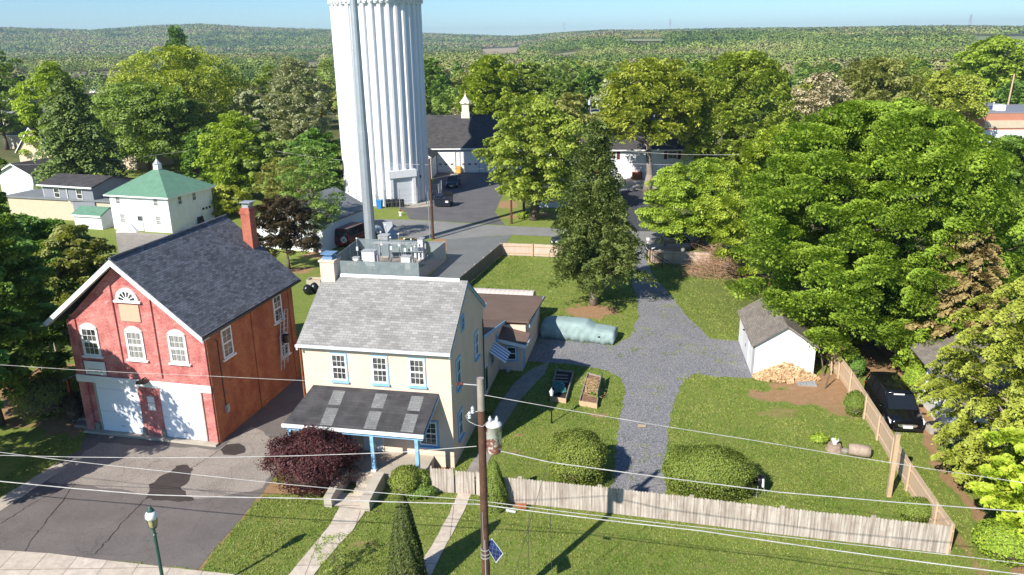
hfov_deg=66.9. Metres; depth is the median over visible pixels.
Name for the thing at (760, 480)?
barbecue
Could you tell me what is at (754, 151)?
maple tree
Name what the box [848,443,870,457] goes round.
fallen log
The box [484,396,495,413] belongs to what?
border plant
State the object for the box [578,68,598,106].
pine tree
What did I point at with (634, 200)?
black driveway
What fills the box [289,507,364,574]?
front path
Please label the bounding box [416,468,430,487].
bush
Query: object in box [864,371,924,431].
minivan
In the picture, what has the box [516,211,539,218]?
bush
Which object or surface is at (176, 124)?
tree
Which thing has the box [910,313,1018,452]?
house
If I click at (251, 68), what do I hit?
wood
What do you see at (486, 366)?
side door
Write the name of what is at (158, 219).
window
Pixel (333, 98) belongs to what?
tree
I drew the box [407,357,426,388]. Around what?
window
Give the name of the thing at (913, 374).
bush
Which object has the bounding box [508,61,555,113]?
tree
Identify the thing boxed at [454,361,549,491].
side path
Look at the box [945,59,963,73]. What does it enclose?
tree
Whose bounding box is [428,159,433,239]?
utility pole
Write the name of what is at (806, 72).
tree
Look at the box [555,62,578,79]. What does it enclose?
tree
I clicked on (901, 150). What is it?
maple tree
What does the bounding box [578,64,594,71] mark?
tree
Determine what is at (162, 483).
tar patch
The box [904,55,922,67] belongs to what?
tree
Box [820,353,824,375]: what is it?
plank
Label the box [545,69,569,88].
tree
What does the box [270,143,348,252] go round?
tree
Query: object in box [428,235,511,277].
equipment lane
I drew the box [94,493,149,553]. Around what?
asphalt crack
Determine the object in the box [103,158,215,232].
white building
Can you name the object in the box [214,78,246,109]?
tree
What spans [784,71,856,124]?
tree
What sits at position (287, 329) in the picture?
ladder
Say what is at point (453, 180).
black car
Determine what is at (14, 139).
house
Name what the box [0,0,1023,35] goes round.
sky
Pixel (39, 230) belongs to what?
maple tree
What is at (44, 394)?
bush
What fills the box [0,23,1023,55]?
wood
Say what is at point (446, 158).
garage door
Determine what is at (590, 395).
garden bed
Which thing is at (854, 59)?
tree
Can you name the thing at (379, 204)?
recycling bin
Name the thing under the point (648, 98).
tree
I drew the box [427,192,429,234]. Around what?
conduit pipe
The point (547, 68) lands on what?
tree
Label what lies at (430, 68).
tree
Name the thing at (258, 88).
tree
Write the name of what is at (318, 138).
tree
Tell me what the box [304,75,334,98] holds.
tree
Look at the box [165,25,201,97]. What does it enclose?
pine tree
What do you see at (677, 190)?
maple tree
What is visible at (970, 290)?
cedar tree
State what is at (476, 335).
window
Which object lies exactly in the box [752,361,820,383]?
firewood heap
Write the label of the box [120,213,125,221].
window
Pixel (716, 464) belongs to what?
clipped shrub
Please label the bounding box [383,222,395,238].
tilted frame
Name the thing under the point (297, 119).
tree
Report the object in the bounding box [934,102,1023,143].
brick school
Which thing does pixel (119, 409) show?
garage door
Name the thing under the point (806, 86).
tree
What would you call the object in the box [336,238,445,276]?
privacy fence
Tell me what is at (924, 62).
tree
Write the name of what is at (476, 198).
station driveway
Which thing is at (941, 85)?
tree
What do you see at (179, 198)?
window
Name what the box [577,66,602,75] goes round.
tree
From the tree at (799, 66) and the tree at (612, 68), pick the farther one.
the tree at (799, 66)
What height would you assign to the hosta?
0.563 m
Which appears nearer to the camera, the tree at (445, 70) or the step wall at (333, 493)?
the step wall at (333, 493)
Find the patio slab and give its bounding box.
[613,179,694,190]
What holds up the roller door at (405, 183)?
in the water tower
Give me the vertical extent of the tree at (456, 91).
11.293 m
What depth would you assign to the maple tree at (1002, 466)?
33.16 m
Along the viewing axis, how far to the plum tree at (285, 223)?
76.22 m
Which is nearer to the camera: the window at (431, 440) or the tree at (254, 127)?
the window at (431, 440)
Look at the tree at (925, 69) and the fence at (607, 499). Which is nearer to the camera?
the fence at (607, 499)
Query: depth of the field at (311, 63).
962.07 m
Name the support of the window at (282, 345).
in the brick hall
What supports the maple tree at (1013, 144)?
on the ground at (18, 435)
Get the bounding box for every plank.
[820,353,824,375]
[824,371,830,388]
[830,355,832,374]
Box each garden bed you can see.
[550,369,573,403]
[578,372,606,408]
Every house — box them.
[1,110,20,124]
[6,126,33,148]
[15,126,102,166]
[106,137,173,169]
[281,250,544,493]
[545,120,693,179]
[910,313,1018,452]
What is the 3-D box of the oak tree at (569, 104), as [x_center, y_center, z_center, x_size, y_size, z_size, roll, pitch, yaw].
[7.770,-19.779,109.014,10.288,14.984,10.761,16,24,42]
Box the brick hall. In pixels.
[42,200,300,446]
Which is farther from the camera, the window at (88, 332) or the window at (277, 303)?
the window at (277, 303)
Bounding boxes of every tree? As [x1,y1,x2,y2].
[0,50,38,149]
[0,158,7,212]
[0,204,71,425]
[0,212,101,347]
[0,349,12,408]
[8,61,98,157]
[30,70,132,189]
[32,224,116,315]
[82,80,206,172]
[94,44,257,160]
[156,98,223,172]
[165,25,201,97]
[180,128,227,188]
[191,110,271,188]
[195,80,222,110]
[211,185,253,215]
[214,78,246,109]
[226,121,263,158]
[227,88,264,129]
[234,131,294,194]
[239,103,266,121]
[240,83,268,120]
[249,65,293,138]
[252,157,308,198]
[254,194,322,268]
[260,56,332,165]
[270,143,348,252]
[283,128,343,195]
[298,89,322,114]
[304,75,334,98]
[313,82,337,118]
[316,59,334,74]
[330,97,337,116]
[333,94,338,121]
[424,57,447,113]
[425,74,453,112]
[428,93,459,114]
[436,64,449,76]
[445,85,461,114]
[450,61,463,85]
[450,71,471,93]
[451,103,474,114]
[454,55,523,114]
[461,63,470,71]
[472,93,589,220]
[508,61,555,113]
[510,57,522,71]
[540,65,560,77]
[540,79,589,122]
[544,92,603,175]
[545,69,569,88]
[546,119,659,305]
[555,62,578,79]
[560,58,579,65]
[569,61,581,79]
[575,60,589,69]
[575,67,606,107]
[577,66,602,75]
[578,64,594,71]
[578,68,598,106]
[589,89,601,108]
[591,71,637,124]
[595,61,611,70]
[596,57,712,192]
[605,66,619,72]
[615,59,630,67]
[635,157,751,247]
[659,60,733,160]
[679,49,804,180]
[692,122,851,285]
[705,55,718,62]
[724,96,1023,370]
[747,91,768,119]
[759,84,782,113]
[768,72,794,104]
[781,82,838,121]
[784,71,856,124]
[789,74,804,87]
[790,61,813,75]
[790,69,819,84]
[815,61,833,71]
[825,63,842,72]
[831,56,933,147]
[834,258,920,350]
[837,57,859,98]
[895,59,910,75]
[900,222,1009,364]
[902,70,996,125]
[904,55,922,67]
[905,58,919,68]
[907,65,918,74]
[910,59,934,74]
[911,66,935,75]
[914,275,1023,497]
[929,56,944,65]
[930,134,1023,297]
[945,34,1023,101]
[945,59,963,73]
[969,426,1023,546]
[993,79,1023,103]
[998,55,1023,78]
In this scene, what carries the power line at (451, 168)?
attached to the utility pole at (523, 199)
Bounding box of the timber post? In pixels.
[886,432,900,496]
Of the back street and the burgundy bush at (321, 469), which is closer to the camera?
the burgundy bush at (321, 469)
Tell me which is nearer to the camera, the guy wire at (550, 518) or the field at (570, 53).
the guy wire at (550, 518)
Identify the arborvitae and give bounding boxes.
[386,493,427,574]
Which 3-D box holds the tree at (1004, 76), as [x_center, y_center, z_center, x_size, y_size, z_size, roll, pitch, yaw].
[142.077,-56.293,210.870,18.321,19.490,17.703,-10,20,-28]
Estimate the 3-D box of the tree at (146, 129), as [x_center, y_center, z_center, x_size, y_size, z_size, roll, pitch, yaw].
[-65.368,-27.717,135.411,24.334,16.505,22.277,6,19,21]
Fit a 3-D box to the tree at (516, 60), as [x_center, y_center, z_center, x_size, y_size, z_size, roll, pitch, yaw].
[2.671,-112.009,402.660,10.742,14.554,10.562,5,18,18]
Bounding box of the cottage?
[0,158,60,194]
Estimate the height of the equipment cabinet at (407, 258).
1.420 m
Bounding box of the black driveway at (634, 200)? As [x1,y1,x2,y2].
[620,190,649,230]
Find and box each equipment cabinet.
[352,256,361,260]
[361,249,378,261]
[377,233,391,257]
[400,254,413,262]
[417,237,426,260]
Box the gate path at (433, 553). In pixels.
[422,493,470,574]
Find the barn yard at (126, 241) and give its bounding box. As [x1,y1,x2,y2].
[115,231,169,252]
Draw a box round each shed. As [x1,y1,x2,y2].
[70,205,113,229]
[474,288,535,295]
[737,298,820,374]
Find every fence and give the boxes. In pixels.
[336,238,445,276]
[348,180,441,208]
[430,466,454,492]
[460,243,500,282]
[476,471,479,495]
[501,243,560,256]
[503,476,950,553]
[648,250,710,264]
[818,347,954,553]
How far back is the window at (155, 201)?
93.97 m
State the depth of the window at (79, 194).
100.79 m
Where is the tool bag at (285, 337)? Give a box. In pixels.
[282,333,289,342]
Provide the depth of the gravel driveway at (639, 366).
54.16 m
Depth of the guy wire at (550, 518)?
28.20 m
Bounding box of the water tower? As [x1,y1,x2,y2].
[327,0,429,205]
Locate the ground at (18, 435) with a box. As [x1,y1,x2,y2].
[0,29,1023,574]
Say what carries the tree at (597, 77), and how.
on the ground at (18, 435)
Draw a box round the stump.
[825,441,841,453]
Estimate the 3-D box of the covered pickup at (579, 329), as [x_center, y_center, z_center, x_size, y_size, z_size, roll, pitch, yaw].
[5.148,3.110,59.041,5.609,1.418,2.178,5,18,18]
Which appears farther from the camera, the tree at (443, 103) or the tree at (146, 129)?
the tree at (443, 103)
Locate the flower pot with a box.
[831,436,838,444]
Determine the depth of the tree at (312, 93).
202.49 m
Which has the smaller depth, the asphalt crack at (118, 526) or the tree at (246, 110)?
the asphalt crack at (118, 526)
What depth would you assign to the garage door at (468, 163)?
135.29 m
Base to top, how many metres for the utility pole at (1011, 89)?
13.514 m
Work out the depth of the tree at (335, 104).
203.11 m
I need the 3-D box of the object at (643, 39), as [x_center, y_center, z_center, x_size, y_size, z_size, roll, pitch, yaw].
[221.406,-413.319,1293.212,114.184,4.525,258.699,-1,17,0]
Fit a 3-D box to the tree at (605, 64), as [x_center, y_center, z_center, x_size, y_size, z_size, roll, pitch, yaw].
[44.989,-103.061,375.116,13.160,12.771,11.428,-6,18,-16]
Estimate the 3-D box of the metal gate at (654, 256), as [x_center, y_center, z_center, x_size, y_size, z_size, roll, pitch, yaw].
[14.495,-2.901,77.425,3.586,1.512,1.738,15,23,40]
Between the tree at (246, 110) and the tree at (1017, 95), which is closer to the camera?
the tree at (246, 110)
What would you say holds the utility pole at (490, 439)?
on the ground at (18, 435)
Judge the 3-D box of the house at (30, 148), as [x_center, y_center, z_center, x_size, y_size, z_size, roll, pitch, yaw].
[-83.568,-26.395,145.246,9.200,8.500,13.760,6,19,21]
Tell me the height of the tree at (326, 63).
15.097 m
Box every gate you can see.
[455,470,474,494]
[646,247,676,267]
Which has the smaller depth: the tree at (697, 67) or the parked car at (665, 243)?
the parked car at (665, 243)
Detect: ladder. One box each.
[280,313,284,369]
[284,308,288,361]
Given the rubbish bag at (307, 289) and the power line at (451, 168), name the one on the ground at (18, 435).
the rubbish bag at (307, 289)
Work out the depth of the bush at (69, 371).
51.19 m
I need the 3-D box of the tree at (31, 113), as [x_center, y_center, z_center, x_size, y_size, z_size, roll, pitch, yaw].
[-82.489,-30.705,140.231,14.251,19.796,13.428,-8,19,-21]
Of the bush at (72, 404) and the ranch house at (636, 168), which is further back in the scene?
the ranch house at (636, 168)
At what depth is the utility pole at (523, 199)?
101.10 m
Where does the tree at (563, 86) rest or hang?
on the ground at (18, 435)
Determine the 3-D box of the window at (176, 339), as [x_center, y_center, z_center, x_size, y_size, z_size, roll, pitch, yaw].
[-18.442,3.304,42.706,1.380,2.102,0.130,3,18,13]
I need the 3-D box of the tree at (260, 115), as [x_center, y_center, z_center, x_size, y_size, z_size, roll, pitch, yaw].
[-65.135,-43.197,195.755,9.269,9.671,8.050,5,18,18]
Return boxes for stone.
[841,448,847,453]
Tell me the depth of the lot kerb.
40.07 m
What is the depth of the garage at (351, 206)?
86.86 m
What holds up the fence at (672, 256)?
on the ground at (18, 435)
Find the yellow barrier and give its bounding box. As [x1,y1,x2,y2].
[456,166,460,172]
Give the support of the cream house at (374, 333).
on the ground at (18, 435)
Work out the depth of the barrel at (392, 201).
107.65 m
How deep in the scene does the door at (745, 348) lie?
54.49 m
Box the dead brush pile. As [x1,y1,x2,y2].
[679,235,752,279]
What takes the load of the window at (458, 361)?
in the cream house at (374, 333)
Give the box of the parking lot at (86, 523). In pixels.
[0,375,305,569]
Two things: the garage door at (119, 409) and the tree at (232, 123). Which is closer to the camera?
the garage door at (119, 409)
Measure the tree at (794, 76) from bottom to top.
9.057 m
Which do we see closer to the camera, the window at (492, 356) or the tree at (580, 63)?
the window at (492, 356)
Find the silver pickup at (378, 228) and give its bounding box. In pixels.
[361,220,381,233]
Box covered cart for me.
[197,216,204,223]
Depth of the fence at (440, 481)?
38.74 m
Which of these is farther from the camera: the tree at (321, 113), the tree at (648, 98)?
the tree at (321, 113)
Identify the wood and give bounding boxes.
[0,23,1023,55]
[0,29,977,64]
[0,43,1018,92]
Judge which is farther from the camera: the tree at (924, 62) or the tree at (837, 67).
the tree at (837, 67)
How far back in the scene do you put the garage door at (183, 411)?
44.02 m
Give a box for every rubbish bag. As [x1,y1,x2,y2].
[303,284,311,294]
[310,282,318,292]
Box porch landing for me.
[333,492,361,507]
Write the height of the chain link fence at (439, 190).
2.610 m
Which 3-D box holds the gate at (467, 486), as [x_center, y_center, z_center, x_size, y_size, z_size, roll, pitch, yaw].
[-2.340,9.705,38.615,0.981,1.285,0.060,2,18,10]
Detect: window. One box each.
[53,188,60,197]
[75,189,83,199]
[79,323,103,358]
[115,197,120,203]
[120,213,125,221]
[124,326,148,362]
[153,199,157,205]
[155,216,161,224]
[166,329,191,365]
[177,196,182,205]
[192,192,196,201]
[220,325,236,361]
[272,294,282,325]
[279,331,291,359]
[329,352,349,383]
[370,355,389,386]
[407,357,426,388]
[419,420,439,449]
[455,354,463,392]
[457,406,465,442]
[460,313,464,333]
[474,329,480,361]
[491,354,493,365]
[505,345,517,360]
[668,151,676,158]
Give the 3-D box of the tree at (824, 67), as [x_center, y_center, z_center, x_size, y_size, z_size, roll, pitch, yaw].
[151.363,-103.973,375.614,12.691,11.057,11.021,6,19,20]
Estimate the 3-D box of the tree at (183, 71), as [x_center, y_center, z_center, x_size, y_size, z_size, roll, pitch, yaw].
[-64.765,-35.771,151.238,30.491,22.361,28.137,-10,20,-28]
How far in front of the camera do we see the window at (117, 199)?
95.63 m
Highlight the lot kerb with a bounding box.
[0,462,65,510]
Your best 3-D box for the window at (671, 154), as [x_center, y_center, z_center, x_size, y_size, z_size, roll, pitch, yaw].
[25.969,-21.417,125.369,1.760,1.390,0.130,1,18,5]
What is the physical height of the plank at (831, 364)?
1.321 m
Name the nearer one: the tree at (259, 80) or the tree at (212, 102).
the tree at (259, 80)
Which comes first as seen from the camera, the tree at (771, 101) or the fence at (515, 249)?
the fence at (515, 249)
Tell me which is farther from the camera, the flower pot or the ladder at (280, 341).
the ladder at (280, 341)
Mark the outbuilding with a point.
(432, 154)
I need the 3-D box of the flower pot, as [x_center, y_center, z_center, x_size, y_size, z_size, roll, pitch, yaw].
[17.631,8.305,42.273,0.400,0.495,0.390,-1,17,0]
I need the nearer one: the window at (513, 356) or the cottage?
the window at (513, 356)
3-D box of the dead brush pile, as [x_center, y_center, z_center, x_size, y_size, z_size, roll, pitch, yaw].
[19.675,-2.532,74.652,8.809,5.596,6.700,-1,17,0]
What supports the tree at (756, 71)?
on the ground at (18, 435)
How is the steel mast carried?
on the ground at (18, 435)
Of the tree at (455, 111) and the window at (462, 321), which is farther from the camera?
the tree at (455, 111)
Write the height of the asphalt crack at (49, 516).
0.001 m
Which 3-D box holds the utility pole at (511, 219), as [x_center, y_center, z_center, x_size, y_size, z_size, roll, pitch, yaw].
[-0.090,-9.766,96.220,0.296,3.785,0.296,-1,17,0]
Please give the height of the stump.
0.360 m
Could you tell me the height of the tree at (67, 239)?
9.751 m
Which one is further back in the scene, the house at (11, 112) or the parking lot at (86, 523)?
the house at (11, 112)
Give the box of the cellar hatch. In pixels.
[117,221,138,231]
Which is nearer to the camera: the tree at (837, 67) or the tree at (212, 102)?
the tree at (212, 102)
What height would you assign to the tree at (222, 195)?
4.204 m
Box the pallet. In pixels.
[797,381,816,386]
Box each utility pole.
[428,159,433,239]
[456,377,503,574]
[510,195,512,223]
[518,137,524,211]
[1007,74,1014,104]
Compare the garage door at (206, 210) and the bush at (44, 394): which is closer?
the bush at (44, 394)
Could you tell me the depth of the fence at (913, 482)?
41.30 m
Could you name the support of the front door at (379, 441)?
in the cream house at (374, 333)
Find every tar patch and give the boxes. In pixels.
[146,465,193,501]
[220,443,245,454]
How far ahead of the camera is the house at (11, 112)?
225.53 m
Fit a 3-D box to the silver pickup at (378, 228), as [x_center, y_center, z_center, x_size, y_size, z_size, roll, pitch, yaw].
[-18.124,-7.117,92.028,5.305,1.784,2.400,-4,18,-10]
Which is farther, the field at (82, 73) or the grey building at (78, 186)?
the field at (82, 73)
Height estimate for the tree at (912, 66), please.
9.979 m
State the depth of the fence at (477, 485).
38.44 m
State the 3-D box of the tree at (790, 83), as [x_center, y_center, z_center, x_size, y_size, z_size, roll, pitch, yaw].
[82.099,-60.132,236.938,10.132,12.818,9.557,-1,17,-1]
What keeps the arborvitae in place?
on the ground at (18, 435)
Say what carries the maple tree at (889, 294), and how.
on the ground at (18, 435)
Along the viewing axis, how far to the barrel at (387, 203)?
107.69 m
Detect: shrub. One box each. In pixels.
[310,532,351,574]
[487,460,509,513]
[543,425,608,489]
[657,442,762,503]
[842,390,864,416]
[894,496,931,522]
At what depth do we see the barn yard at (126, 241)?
92.06 m
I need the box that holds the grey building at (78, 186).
[36,173,134,210]
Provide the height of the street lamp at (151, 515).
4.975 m
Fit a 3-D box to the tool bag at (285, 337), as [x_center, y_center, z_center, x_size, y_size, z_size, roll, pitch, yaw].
[-14.630,3.285,50.150,0.444,0.620,0.444,-8,19,-21]
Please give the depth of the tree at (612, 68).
325.10 m
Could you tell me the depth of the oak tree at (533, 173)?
93.80 m
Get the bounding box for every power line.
[273,150,660,168]
[612,149,738,154]
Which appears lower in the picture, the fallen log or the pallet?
the fallen log
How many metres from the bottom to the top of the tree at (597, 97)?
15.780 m
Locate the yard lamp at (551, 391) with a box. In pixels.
[549,388,553,423]
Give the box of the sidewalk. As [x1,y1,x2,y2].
[0,550,234,574]
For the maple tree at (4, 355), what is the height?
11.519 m
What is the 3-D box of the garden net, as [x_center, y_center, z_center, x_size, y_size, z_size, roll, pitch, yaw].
[3.051,6.383,49.869,0.847,0.156,1.700,-1,17,0]
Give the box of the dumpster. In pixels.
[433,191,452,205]
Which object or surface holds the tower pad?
on the ground at (18, 435)
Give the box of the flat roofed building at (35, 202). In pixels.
[6,188,110,220]
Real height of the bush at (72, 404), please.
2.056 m
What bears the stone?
on the ground at (18, 435)
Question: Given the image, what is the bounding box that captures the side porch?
[62,372,87,427]
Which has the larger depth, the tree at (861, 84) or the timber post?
the tree at (861, 84)
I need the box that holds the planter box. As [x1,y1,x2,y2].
[306,277,320,285]
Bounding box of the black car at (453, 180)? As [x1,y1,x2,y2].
[445,174,460,187]
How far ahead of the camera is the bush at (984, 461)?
37.88 m
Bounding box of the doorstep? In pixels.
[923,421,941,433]
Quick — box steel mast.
[350,0,375,238]
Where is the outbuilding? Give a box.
[428,147,437,178]
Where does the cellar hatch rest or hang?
on the ground at (18, 435)
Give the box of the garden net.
[553,381,565,392]
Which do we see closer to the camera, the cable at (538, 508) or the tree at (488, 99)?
the cable at (538, 508)
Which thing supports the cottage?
on the ground at (18, 435)
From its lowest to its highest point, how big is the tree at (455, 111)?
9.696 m
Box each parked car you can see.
[550,230,582,244]
[645,235,691,251]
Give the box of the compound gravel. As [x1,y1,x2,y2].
[360,256,441,263]
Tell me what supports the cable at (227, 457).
attached to the utility pole at (490, 439)
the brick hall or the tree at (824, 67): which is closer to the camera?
the brick hall
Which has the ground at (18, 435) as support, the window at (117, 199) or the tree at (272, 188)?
the tree at (272, 188)
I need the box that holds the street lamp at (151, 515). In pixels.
[145,506,163,574]
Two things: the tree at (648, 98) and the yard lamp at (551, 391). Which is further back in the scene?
the tree at (648, 98)
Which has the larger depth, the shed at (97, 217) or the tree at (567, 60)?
the tree at (567, 60)
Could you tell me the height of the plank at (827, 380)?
1.139 m
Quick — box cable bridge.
[373,241,417,261]
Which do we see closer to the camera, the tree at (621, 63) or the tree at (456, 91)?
the tree at (456, 91)
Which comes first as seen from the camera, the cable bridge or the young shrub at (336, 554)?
the young shrub at (336, 554)
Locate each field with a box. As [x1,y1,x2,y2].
[22,71,132,79]
[295,62,318,66]
[482,47,517,54]
[552,52,576,56]
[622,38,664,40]
[972,36,1023,44]
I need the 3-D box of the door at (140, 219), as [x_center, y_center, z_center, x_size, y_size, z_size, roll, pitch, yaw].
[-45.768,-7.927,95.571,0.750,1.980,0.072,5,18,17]
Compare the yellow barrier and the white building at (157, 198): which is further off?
the yellow barrier
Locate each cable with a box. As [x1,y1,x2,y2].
[0,446,476,457]
[0,452,1023,563]
[0,481,1023,574]
[8,365,451,385]
[485,395,1023,482]
[501,451,1023,511]
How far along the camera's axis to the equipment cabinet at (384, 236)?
81.87 m
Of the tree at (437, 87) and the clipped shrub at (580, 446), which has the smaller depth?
the clipped shrub at (580, 446)
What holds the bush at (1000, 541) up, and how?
on the ground at (18, 435)
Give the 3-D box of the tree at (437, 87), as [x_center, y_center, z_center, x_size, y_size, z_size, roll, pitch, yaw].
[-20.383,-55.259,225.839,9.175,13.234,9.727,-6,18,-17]
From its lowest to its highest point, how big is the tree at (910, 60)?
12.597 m
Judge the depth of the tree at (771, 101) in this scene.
223.37 m
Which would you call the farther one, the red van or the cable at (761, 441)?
the red van
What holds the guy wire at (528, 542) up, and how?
hanging from the cable at (538, 512)
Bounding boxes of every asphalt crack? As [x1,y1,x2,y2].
[24,484,74,551]
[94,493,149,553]
[146,450,218,498]
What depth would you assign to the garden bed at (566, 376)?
50.80 m
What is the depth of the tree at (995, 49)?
194.82 m
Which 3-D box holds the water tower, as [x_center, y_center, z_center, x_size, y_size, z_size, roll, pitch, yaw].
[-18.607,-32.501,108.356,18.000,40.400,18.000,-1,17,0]
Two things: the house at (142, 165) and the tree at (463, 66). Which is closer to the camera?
the house at (142, 165)
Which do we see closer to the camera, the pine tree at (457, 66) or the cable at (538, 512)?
the cable at (538, 512)
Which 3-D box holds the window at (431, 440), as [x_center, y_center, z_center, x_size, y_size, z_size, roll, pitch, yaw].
[-4.420,7.744,40.837,1.210,1.640,0.130,3,18,11]
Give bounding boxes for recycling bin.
[376,199,382,208]
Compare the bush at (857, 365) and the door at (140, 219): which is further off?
the door at (140, 219)
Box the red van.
[334,222,364,245]
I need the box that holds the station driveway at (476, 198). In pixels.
[398,172,521,224]
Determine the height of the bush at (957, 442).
1.689 m
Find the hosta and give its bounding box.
[810,432,828,444]
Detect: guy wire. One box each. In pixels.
[514,464,547,573]
[528,528,528,557]
[549,472,551,564]
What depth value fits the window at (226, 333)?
44.31 m
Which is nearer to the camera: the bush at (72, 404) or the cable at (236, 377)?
the cable at (236, 377)
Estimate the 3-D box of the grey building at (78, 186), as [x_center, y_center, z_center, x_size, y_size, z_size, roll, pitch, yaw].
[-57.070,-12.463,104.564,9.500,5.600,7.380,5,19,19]
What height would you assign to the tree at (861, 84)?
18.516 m
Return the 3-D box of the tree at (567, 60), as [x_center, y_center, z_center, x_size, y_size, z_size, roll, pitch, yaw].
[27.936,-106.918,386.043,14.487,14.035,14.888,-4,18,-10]
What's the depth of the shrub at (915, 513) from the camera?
35.63 m
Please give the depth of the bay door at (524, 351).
53.47 m
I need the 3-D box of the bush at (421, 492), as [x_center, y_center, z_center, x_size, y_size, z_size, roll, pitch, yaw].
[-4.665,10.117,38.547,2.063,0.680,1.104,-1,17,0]
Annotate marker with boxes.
[518,503,525,508]
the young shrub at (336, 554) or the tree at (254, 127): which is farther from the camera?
the tree at (254, 127)
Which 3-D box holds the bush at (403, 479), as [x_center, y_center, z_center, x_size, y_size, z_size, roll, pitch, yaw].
[-5.298,9.550,38.668,1.708,1.689,1.723,13,22,37]
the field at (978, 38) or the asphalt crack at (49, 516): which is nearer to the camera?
the asphalt crack at (49, 516)
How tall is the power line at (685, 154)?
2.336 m
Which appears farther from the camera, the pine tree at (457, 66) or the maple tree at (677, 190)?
the pine tree at (457, 66)
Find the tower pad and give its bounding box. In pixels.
[383,198,429,207]
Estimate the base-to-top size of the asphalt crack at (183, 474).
0.001 m
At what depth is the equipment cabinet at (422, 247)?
80.37 m
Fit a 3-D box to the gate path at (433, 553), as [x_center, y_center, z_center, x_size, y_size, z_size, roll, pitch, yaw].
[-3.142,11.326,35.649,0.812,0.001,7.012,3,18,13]
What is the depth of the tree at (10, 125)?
173.11 m
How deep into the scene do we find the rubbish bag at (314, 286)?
70.47 m
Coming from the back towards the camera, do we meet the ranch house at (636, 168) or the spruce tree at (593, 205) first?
the ranch house at (636, 168)
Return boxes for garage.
[257,187,363,252]
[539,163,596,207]
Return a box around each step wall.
[323,469,348,507]
[359,472,384,511]
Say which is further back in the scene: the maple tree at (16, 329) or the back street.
the back street
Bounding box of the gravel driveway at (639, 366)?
[527,245,751,495]
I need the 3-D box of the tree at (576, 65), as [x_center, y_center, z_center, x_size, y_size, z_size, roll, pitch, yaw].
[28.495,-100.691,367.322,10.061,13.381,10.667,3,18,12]
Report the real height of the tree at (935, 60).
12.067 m
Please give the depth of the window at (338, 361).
40.70 m
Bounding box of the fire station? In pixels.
[426,94,535,172]
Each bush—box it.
[6,369,79,420]
[54,365,79,391]
[61,391,84,423]
[253,423,366,499]
[387,464,422,498]
[397,484,437,499]
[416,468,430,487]
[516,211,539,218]
[847,354,866,377]
[901,362,931,396]
[951,439,993,467]
[961,457,1010,495]
[970,517,1023,568]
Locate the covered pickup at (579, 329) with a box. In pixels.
[541,316,617,344]
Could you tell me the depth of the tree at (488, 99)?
165.97 m
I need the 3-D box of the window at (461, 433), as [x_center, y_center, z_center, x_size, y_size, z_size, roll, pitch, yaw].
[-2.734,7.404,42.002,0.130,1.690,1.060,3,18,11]
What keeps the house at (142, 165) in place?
on the ground at (18, 435)
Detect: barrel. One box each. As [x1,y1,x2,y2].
[386,199,390,206]
[390,199,394,206]
[395,199,399,206]
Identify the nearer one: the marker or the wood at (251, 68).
the marker
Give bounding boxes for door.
[93,383,143,433]
[137,215,144,230]
[159,389,208,440]
[201,204,212,220]
[363,436,383,451]
[393,177,412,203]
[436,150,455,172]
[459,150,479,171]
[485,154,502,171]
[485,362,487,396]
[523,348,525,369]
[742,331,748,362]
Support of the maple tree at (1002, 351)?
on the ground at (18, 435)
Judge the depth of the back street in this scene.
93.20 m
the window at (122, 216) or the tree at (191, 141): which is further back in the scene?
the tree at (191, 141)
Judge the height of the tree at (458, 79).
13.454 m
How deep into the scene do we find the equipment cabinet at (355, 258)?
78.42 m
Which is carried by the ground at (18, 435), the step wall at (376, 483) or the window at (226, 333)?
the step wall at (376, 483)
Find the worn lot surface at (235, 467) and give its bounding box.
[48,427,278,498]
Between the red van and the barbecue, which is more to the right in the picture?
the barbecue
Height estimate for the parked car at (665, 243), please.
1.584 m
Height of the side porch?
3.600 m
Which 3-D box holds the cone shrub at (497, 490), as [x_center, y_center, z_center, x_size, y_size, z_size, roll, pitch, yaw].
[-0.842,9.465,37.357,1.528,2.583,1.511,-1,17,0]
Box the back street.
[374,219,890,257]
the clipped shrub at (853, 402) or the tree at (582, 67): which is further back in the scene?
the tree at (582, 67)
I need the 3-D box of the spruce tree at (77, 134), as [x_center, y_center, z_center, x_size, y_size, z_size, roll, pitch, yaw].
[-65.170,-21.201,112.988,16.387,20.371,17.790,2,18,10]
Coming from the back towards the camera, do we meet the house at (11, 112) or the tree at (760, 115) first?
the house at (11, 112)
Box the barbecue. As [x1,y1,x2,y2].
[753,474,765,497]

